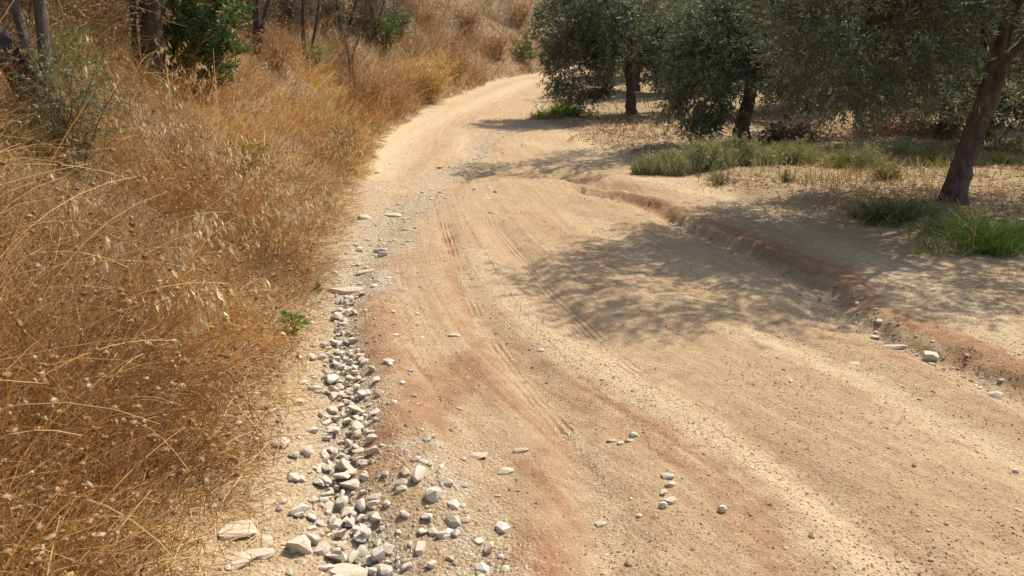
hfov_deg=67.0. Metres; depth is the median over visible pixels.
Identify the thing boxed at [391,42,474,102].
golden tuft
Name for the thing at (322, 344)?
ditch stone
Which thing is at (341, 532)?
ditch stone
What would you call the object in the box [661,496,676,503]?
stone
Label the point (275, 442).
stone
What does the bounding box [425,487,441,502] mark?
stone
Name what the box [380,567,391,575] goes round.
ditch stone
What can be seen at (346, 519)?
ditch stone
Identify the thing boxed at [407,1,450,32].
dry shrub
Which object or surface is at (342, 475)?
ditch stone
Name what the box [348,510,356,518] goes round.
ditch stone
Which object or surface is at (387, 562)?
ditch stone
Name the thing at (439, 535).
stone
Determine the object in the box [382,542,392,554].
ditch stone
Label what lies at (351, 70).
dry shrub
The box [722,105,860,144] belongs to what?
brush heap
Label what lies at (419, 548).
ditch stone
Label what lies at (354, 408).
ditch stone
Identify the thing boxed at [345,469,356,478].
ditch stone
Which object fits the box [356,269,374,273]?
stone
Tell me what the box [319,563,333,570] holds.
ditch stone
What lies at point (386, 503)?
ditch stone
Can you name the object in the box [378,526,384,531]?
ditch stone
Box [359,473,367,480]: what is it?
ditch stone
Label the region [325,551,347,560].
ditch stone
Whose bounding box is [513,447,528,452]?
stone
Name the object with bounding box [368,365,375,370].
ditch stone
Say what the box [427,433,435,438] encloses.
stone
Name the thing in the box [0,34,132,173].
grey green shrub
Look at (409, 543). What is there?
ditch stone
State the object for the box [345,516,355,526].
ditch stone
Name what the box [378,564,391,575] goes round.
ditch stone
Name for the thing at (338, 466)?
ditch stone
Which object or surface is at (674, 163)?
weed clump
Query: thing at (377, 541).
ditch stone
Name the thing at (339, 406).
ditch stone
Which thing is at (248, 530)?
stone
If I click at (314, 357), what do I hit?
ditch stone
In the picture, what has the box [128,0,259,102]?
green bush
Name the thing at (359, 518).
ditch stone
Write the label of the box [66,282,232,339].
wild oat stalk
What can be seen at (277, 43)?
dry shrub
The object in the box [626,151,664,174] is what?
weed clump
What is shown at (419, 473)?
stone
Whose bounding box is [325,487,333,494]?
ditch stone
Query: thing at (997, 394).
stone
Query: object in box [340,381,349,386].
ditch stone
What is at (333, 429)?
ditch stone
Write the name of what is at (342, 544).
ditch stone
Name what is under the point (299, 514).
ditch stone
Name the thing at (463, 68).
dry shrub
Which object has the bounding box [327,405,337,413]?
ditch stone
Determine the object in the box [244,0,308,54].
slender tree
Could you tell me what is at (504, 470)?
stone
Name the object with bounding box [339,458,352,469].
ditch stone
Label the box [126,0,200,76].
green bush
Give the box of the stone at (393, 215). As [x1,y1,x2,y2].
[384,213,401,216]
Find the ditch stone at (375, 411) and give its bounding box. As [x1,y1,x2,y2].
[369,408,379,414]
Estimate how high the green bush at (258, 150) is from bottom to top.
0.715 m
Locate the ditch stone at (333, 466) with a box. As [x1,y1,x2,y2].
[329,463,337,470]
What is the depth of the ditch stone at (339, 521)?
2.94 m
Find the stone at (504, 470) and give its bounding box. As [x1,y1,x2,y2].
[498,467,513,474]
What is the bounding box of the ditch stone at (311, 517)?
[307,513,316,520]
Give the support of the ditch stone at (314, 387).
on the dirt road
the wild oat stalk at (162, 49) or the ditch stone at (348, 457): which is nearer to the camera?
the ditch stone at (348, 457)
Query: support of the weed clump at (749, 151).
on the ground at (804, 204)
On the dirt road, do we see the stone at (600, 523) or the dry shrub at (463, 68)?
the stone at (600, 523)
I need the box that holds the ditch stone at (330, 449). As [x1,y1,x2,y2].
[325,446,333,451]
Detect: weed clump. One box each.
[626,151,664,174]
[627,145,701,176]
[666,127,745,172]
[702,164,740,185]
[717,128,785,165]
[763,134,826,164]
[774,169,797,183]
[827,132,894,169]
[865,159,907,181]
[904,140,954,165]
[981,125,1023,153]
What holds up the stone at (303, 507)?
on the dirt road
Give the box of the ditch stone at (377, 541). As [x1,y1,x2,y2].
[373,538,381,545]
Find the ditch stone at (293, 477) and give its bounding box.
[288,472,298,481]
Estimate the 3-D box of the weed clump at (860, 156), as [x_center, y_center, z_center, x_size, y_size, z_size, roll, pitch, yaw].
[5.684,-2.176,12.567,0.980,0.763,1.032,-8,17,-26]
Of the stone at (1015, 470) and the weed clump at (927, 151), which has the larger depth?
the weed clump at (927, 151)
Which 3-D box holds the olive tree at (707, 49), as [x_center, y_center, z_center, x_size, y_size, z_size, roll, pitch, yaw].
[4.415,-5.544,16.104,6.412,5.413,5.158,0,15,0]
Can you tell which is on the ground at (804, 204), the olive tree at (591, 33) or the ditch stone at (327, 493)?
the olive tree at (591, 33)
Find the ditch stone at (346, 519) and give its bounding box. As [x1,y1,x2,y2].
[342,516,349,523]
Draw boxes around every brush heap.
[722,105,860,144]
[827,99,962,140]
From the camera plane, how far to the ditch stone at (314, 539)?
2.76 m
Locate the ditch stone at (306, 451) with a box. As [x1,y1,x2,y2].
[300,445,312,456]
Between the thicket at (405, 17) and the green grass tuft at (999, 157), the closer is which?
the green grass tuft at (999, 157)
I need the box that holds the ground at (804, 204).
[542,72,1023,259]
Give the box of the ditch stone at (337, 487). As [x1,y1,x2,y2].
[333,485,340,490]
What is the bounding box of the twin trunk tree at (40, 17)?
[0,0,89,137]
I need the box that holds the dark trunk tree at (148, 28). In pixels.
[108,0,215,92]
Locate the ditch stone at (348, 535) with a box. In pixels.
[345,531,350,539]
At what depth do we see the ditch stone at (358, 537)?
2.83 m
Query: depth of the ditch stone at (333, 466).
3.35 m
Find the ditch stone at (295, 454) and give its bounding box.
[288,451,298,457]
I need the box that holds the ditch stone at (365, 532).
[360,527,370,538]
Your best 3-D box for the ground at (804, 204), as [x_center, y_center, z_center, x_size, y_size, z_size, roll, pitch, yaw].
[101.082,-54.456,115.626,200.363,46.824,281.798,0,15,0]
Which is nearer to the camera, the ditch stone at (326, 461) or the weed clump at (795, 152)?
the ditch stone at (326, 461)
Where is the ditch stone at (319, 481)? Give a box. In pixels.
[314,478,324,486]
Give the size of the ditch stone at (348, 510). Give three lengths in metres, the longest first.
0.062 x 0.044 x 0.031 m
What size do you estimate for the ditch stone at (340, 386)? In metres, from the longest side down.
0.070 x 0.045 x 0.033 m
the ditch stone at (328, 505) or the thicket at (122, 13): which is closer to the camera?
the ditch stone at (328, 505)
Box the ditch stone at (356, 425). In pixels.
[351,420,364,430]
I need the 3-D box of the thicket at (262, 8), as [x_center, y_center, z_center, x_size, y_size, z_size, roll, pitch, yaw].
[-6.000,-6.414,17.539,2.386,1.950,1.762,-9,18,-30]
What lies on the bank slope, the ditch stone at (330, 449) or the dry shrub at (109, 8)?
the dry shrub at (109, 8)
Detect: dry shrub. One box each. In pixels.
[57,0,170,61]
[251,17,308,75]
[307,26,364,71]
[324,119,360,152]
[346,65,395,107]
[381,81,414,113]
[390,0,427,12]
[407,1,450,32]
[436,49,474,81]
[450,1,487,31]
[481,32,512,60]
[499,0,536,31]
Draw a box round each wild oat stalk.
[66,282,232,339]
[67,59,110,78]
[122,212,222,265]
[131,291,234,318]
[132,42,171,92]
[190,132,242,161]
[246,208,287,225]
[255,198,308,222]
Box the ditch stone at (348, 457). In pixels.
[343,455,351,460]
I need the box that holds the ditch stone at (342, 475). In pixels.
[333,472,350,478]
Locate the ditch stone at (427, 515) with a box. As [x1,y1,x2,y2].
[421,513,432,518]
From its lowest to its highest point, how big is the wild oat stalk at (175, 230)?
0.264 m
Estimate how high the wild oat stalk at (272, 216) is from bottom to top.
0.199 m
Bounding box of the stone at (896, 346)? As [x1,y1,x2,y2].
[881,344,907,349]
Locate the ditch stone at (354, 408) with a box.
[347,404,360,412]
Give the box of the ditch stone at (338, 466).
[336,460,350,470]
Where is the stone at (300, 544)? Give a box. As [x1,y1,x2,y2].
[285,534,311,553]
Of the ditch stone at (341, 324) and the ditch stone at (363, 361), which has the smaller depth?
the ditch stone at (363, 361)
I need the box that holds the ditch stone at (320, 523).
[317,519,324,526]
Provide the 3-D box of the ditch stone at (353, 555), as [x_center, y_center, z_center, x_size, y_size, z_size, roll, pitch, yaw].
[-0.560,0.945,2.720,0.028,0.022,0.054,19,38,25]
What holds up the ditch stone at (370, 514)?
on the dirt road
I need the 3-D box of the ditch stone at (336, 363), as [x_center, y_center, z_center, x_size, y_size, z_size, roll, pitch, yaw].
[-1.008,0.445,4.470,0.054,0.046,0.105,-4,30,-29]
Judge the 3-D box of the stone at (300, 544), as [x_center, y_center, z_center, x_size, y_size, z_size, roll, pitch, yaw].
[-0.749,0.902,2.708,0.090,0.067,0.069,0,14,-18]
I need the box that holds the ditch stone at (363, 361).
[360,359,368,364]
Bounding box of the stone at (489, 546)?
[484,541,493,554]
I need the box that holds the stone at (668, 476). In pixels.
[661,473,674,479]
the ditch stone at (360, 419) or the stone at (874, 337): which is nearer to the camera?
the ditch stone at (360, 419)
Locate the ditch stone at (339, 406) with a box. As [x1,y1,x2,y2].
[334,404,344,409]
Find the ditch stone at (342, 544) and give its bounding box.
[336,540,346,549]
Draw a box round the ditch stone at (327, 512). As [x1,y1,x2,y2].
[324,509,330,515]
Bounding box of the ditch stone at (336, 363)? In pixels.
[333,358,341,369]
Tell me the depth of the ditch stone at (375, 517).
2.90 m
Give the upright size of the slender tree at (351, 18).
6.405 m
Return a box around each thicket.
[0,0,102,35]
[86,0,138,31]
[225,0,296,46]
[268,0,347,33]
[298,0,362,35]
[334,0,399,41]
[372,0,429,39]
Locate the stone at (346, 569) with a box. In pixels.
[325,563,367,575]
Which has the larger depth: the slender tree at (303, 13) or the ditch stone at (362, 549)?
the slender tree at (303, 13)
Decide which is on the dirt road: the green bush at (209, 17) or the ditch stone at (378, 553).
the ditch stone at (378, 553)
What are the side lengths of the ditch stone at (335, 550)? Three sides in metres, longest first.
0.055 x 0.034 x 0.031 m
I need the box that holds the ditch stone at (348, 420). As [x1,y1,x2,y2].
[343,418,352,422]
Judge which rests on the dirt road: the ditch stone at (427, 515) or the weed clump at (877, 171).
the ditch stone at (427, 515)
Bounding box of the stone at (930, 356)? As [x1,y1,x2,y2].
[922,351,938,361]
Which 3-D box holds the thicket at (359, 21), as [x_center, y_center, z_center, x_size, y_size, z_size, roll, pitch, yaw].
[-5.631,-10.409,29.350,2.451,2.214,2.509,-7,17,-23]
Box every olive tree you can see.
[525,0,723,117]
[580,0,710,91]
[615,0,878,144]
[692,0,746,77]
[719,0,1023,204]
[757,2,879,112]
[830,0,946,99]
[866,0,1023,147]
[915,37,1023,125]
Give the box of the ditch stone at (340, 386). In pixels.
[336,383,343,389]
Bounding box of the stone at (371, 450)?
[363,445,378,455]
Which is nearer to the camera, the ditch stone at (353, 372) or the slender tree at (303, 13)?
the ditch stone at (353, 372)
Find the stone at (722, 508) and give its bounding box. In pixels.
[717,505,727,512]
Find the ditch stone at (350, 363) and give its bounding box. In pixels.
[346,362,356,365]
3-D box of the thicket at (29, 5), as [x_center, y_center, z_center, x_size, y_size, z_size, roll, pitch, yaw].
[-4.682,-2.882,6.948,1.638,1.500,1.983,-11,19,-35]
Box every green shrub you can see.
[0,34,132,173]
[16,5,118,116]
[297,39,331,77]
[368,5,399,50]
[511,32,535,62]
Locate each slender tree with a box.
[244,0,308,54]
[282,0,338,59]
[308,0,384,46]
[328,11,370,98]
[361,0,389,42]
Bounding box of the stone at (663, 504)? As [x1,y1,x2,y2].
[658,501,667,508]
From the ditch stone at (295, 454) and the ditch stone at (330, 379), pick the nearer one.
the ditch stone at (295, 454)
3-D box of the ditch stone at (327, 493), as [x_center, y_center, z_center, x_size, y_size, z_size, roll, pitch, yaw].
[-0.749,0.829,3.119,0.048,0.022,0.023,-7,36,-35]
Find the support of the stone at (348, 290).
on the dirt road
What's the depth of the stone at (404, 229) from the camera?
8.23 m
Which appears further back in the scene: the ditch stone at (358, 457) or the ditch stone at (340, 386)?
the ditch stone at (340, 386)
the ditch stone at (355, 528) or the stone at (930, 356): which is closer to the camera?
the ditch stone at (355, 528)
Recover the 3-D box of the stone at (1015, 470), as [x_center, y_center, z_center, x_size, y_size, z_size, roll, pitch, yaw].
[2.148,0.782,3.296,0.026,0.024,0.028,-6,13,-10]
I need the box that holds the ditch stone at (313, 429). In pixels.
[307,426,318,432]
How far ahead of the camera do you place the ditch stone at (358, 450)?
3.40 m
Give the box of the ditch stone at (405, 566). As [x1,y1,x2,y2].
[401,562,412,570]
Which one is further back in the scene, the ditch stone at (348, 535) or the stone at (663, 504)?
the stone at (663, 504)
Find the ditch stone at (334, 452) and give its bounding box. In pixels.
[332,448,337,456]
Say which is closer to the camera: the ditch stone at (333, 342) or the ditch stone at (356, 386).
the ditch stone at (356, 386)
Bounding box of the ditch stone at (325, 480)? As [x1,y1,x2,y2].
[320,476,331,483]
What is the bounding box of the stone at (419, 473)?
[411,465,426,482]
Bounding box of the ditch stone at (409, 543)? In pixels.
[407,541,412,547]
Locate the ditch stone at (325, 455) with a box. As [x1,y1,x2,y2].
[321,453,329,458]
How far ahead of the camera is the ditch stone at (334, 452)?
3.43 m
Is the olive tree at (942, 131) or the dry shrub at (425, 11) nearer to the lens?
the olive tree at (942, 131)
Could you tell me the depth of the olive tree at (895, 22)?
8.43 m
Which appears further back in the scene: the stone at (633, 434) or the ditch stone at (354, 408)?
the ditch stone at (354, 408)
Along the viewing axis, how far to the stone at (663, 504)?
2.96 m
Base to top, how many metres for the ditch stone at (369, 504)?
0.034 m
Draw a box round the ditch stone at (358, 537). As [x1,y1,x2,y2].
[353,533,366,542]
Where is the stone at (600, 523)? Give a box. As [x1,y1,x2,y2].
[595,521,606,526]
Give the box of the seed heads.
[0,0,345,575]
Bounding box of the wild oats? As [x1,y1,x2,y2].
[0,0,376,383]
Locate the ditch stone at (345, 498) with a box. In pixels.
[335,496,347,509]
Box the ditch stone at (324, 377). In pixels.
[321,374,339,381]
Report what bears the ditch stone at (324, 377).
on the dirt road
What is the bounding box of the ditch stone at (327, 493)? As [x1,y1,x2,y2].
[320,490,331,495]
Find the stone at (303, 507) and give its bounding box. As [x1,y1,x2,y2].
[288,503,310,517]
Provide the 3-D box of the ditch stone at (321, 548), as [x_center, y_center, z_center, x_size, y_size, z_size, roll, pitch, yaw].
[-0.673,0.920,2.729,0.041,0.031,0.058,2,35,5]
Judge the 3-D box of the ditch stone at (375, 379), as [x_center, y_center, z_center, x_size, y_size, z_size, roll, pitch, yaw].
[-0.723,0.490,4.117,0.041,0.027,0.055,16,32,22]
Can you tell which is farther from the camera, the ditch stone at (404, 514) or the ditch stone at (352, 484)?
the ditch stone at (352, 484)
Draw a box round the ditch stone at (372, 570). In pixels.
[367,567,376,573]
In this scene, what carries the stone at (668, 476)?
on the dirt road
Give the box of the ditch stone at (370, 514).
[367,511,378,521]
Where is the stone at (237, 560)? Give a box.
[224,551,256,570]
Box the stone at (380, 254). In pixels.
[377,252,387,256]
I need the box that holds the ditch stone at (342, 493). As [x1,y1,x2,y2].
[338,489,344,497]
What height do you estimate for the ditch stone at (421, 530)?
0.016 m
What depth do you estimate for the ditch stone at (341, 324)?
5.04 m
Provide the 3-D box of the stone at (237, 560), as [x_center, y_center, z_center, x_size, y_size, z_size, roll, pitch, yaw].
[-0.922,0.919,2.598,0.077,0.024,0.110,5,18,33]
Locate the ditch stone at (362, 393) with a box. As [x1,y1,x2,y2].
[357,390,367,397]
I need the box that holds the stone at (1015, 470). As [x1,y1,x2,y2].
[1012,468,1018,473]
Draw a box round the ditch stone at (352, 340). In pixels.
[347,337,358,343]
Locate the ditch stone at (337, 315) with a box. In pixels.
[331,312,342,318]
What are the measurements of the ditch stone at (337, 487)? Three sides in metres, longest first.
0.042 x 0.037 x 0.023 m
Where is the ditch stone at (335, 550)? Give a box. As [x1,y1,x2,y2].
[332,547,342,553]
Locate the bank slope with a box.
[0,0,597,575]
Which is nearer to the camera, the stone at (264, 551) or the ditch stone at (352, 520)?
the stone at (264, 551)
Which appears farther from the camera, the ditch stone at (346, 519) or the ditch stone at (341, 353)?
the ditch stone at (341, 353)
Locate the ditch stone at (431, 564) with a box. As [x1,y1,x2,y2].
[427,560,437,568]
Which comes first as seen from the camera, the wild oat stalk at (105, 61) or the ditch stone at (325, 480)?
the ditch stone at (325, 480)
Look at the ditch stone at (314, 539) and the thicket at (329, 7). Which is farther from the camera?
the thicket at (329, 7)
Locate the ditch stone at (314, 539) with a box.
[300,532,320,544]
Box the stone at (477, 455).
[468,452,487,459]
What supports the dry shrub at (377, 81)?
on the bank slope
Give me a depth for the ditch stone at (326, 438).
3.55 m
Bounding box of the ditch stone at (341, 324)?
[338,322,347,326]
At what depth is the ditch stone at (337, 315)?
5.19 m
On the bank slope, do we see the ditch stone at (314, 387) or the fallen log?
the fallen log
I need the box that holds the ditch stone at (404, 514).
[399,510,409,517]
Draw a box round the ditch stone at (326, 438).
[322,436,330,439]
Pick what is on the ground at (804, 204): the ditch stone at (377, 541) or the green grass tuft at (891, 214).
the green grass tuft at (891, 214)
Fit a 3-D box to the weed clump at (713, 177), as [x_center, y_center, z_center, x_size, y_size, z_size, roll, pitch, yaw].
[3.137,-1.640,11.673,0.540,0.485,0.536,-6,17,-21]
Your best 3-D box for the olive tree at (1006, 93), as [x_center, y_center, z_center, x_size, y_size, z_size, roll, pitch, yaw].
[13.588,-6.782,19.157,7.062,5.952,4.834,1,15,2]
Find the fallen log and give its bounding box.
[0,25,34,101]
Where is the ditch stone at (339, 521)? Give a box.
[333,519,342,530]
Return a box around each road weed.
[276,310,309,334]
[312,279,322,292]
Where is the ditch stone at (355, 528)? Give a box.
[352,525,359,533]
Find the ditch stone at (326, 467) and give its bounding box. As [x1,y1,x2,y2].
[322,464,331,469]
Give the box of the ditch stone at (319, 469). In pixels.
[315,463,324,473]
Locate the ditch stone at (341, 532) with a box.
[333,529,346,536]
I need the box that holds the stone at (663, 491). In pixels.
[660,489,666,494]
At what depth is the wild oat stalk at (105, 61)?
6.63 m
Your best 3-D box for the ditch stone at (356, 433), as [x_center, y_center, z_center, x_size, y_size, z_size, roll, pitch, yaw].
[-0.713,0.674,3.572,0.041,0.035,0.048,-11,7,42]
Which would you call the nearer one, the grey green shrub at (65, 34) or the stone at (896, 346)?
the stone at (896, 346)
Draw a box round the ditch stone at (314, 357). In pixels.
[307,353,317,360]
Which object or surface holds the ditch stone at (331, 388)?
on the dirt road
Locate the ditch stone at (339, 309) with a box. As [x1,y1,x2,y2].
[336,307,343,311]
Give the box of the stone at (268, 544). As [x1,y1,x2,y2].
[260,535,272,547]
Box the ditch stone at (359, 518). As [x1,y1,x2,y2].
[355,514,364,521]
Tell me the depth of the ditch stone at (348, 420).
3.74 m
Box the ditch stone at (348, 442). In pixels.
[345,439,352,446]
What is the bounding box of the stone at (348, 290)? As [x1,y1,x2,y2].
[326,287,362,294]
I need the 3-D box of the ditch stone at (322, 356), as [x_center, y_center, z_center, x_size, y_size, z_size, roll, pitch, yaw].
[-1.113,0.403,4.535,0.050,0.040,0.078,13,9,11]
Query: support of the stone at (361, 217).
on the dirt road
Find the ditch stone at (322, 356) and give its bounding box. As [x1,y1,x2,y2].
[318,353,326,359]
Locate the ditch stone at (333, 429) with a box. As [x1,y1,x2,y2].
[327,426,338,432]
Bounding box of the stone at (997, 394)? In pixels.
[988,391,1002,398]
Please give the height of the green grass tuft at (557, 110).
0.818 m
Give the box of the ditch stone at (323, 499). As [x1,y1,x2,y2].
[319,496,328,502]
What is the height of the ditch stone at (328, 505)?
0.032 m
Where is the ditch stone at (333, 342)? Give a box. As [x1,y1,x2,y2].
[329,339,337,345]
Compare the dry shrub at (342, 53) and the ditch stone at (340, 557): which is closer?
the ditch stone at (340, 557)
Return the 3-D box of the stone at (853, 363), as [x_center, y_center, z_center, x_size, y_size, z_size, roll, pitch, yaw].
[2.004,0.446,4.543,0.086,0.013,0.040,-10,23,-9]
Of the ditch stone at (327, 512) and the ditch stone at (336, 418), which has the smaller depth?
the ditch stone at (327, 512)
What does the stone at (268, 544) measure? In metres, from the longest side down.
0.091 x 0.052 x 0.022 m
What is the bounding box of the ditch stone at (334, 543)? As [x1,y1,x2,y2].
[330,541,337,545]
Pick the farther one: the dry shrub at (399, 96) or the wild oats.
the dry shrub at (399, 96)
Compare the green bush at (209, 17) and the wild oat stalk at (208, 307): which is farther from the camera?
the green bush at (209, 17)
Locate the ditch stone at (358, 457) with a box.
[353,456,364,461]
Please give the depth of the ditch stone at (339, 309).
5.37 m
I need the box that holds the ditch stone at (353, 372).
[350,370,358,375]
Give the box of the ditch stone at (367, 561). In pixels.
[363,554,376,565]
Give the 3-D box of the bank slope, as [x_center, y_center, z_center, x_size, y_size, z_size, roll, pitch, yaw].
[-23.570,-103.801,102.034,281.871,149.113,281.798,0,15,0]
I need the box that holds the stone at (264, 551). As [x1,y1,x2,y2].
[243,548,274,559]
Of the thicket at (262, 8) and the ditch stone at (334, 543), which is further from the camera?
the thicket at (262, 8)
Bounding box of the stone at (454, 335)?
[448,333,459,336]
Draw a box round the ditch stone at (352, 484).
[339,479,360,488]
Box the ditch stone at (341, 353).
[338,351,344,355]
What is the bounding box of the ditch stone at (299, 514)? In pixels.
[294,511,304,517]
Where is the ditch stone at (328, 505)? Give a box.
[322,501,333,510]
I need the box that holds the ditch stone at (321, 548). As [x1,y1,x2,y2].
[314,541,326,555]
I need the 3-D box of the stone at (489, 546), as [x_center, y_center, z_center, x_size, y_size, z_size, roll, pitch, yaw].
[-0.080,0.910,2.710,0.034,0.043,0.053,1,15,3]
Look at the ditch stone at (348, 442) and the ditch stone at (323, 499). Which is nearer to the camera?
the ditch stone at (323, 499)
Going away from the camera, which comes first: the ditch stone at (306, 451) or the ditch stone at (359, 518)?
the ditch stone at (359, 518)
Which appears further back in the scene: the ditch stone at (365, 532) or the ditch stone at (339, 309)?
the ditch stone at (339, 309)
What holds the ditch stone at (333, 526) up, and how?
on the dirt road
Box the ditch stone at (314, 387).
[307,385,321,390]
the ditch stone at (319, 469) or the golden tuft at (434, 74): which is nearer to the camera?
the ditch stone at (319, 469)
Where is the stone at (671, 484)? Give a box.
[665,481,675,486]
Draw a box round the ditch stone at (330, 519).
[328,515,336,523]
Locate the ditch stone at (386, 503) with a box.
[383,500,390,507]
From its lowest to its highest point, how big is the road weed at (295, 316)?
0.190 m
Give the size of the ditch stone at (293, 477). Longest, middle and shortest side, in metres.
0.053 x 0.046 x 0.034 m
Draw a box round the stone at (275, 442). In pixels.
[269,440,286,448]
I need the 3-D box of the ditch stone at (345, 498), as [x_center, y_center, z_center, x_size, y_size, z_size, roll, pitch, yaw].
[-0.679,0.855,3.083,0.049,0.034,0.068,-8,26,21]
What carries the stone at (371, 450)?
on the dirt road
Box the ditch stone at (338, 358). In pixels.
[332,356,340,362]
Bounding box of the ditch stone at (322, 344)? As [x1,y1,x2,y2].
[320,342,326,346]
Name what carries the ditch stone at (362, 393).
on the dirt road
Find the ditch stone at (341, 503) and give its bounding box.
[336,499,346,507]
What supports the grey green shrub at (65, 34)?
on the bank slope
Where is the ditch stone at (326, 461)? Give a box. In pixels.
[322,458,331,464]
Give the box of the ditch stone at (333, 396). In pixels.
[329,392,338,401]
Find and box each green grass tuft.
[521,111,559,119]
[526,100,611,119]
[803,144,910,168]
[838,189,950,228]
[859,134,950,157]
[889,204,1002,241]
[905,191,1023,257]
[952,146,1023,166]
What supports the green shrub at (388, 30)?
on the bank slope
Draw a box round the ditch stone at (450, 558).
[446,556,453,560]
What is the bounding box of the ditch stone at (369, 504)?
[365,500,379,508]
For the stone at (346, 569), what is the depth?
2.62 m
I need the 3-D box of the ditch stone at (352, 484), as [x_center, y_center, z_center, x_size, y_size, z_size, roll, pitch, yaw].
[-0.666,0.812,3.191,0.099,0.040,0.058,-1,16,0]
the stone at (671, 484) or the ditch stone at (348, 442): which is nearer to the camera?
the stone at (671, 484)
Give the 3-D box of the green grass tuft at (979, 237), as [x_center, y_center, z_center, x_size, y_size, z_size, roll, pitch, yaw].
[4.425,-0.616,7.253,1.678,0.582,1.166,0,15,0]
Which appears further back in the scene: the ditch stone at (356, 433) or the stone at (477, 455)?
the ditch stone at (356, 433)
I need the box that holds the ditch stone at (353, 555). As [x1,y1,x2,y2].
[347,550,359,563]
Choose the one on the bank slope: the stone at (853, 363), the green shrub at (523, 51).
the green shrub at (523, 51)
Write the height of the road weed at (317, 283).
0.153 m
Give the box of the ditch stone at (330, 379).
[326,375,338,383]
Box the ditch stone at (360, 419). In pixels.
[356,416,363,421]
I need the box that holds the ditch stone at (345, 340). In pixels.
[342,337,350,343]
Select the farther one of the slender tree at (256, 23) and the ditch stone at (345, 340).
the slender tree at (256, 23)
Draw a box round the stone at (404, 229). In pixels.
[399,228,414,230]
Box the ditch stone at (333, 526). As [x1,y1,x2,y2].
[327,523,338,528]
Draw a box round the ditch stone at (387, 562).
[384,560,392,564]
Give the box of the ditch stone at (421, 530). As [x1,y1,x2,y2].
[417,528,427,533]
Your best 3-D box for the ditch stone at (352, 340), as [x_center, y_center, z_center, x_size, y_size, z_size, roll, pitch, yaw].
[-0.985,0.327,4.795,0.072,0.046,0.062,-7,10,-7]
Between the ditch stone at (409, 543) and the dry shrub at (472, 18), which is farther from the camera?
the dry shrub at (472, 18)
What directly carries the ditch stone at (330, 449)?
on the dirt road
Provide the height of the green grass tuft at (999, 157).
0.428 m
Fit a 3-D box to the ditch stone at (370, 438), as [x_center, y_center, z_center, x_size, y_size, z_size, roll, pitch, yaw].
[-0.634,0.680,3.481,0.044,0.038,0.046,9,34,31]
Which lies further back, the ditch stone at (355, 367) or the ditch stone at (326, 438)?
the ditch stone at (355, 367)
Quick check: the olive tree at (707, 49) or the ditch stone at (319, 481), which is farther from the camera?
the olive tree at (707, 49)
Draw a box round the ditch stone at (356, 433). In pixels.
[352,429,360,437]
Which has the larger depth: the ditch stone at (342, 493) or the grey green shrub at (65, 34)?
the grey green shrub at (65, 34)
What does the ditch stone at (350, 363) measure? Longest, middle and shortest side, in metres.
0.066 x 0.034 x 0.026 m
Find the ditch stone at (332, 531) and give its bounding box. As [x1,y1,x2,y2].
[330,529,337,536]
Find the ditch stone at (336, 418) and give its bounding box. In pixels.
[332,416,340,420]
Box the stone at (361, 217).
[357,215,371,219]
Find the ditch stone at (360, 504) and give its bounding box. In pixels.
[356,498,364,511]
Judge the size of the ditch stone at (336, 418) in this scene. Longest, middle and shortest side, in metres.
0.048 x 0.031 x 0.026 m
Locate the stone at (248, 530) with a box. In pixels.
[218,520,257,540]
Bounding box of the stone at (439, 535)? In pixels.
[436,530,449,538]
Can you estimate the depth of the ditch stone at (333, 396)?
4.02 m
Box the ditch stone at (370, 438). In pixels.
[365,433,376,443]
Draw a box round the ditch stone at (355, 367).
[350,364,358,369]
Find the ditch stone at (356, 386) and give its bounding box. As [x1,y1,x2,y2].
[353,384,359,389]
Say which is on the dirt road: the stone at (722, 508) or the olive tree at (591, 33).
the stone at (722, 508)
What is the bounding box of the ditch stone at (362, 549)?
[356,544,366,557]
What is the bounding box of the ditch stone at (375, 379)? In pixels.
[372,376,379,383]
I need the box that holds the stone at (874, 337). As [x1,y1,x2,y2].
[870,335,879,338]
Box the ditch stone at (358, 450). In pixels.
[352,447,363,453]
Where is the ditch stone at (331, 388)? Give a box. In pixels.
[328,385,339,392]
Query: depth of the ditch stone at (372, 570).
2.64 m
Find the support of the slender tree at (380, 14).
on the bank slope
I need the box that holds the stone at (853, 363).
[848,362,859,364]
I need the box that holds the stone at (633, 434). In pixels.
[629,432,637,436]
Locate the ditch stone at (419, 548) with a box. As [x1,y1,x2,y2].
[415,541,424,555]
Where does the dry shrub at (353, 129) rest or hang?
on the bank slope
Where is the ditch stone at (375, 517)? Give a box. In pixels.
[371,514,382,520]
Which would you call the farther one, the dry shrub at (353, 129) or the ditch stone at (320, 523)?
the dry shrub at (353, 129)
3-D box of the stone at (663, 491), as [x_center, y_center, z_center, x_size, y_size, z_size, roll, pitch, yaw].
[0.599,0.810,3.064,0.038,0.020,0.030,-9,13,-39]
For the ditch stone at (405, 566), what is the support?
on the dirt road
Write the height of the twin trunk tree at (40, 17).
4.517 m
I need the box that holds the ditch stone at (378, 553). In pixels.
[370,545,386,561]
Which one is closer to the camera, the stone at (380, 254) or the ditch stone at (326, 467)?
the ditch stone at (326, 467)
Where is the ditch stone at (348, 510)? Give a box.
[342,506,353,517]
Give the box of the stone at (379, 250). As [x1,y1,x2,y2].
[373,248,387,252]
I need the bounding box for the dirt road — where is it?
[195,54,1023,575]
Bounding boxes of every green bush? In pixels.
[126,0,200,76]
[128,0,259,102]
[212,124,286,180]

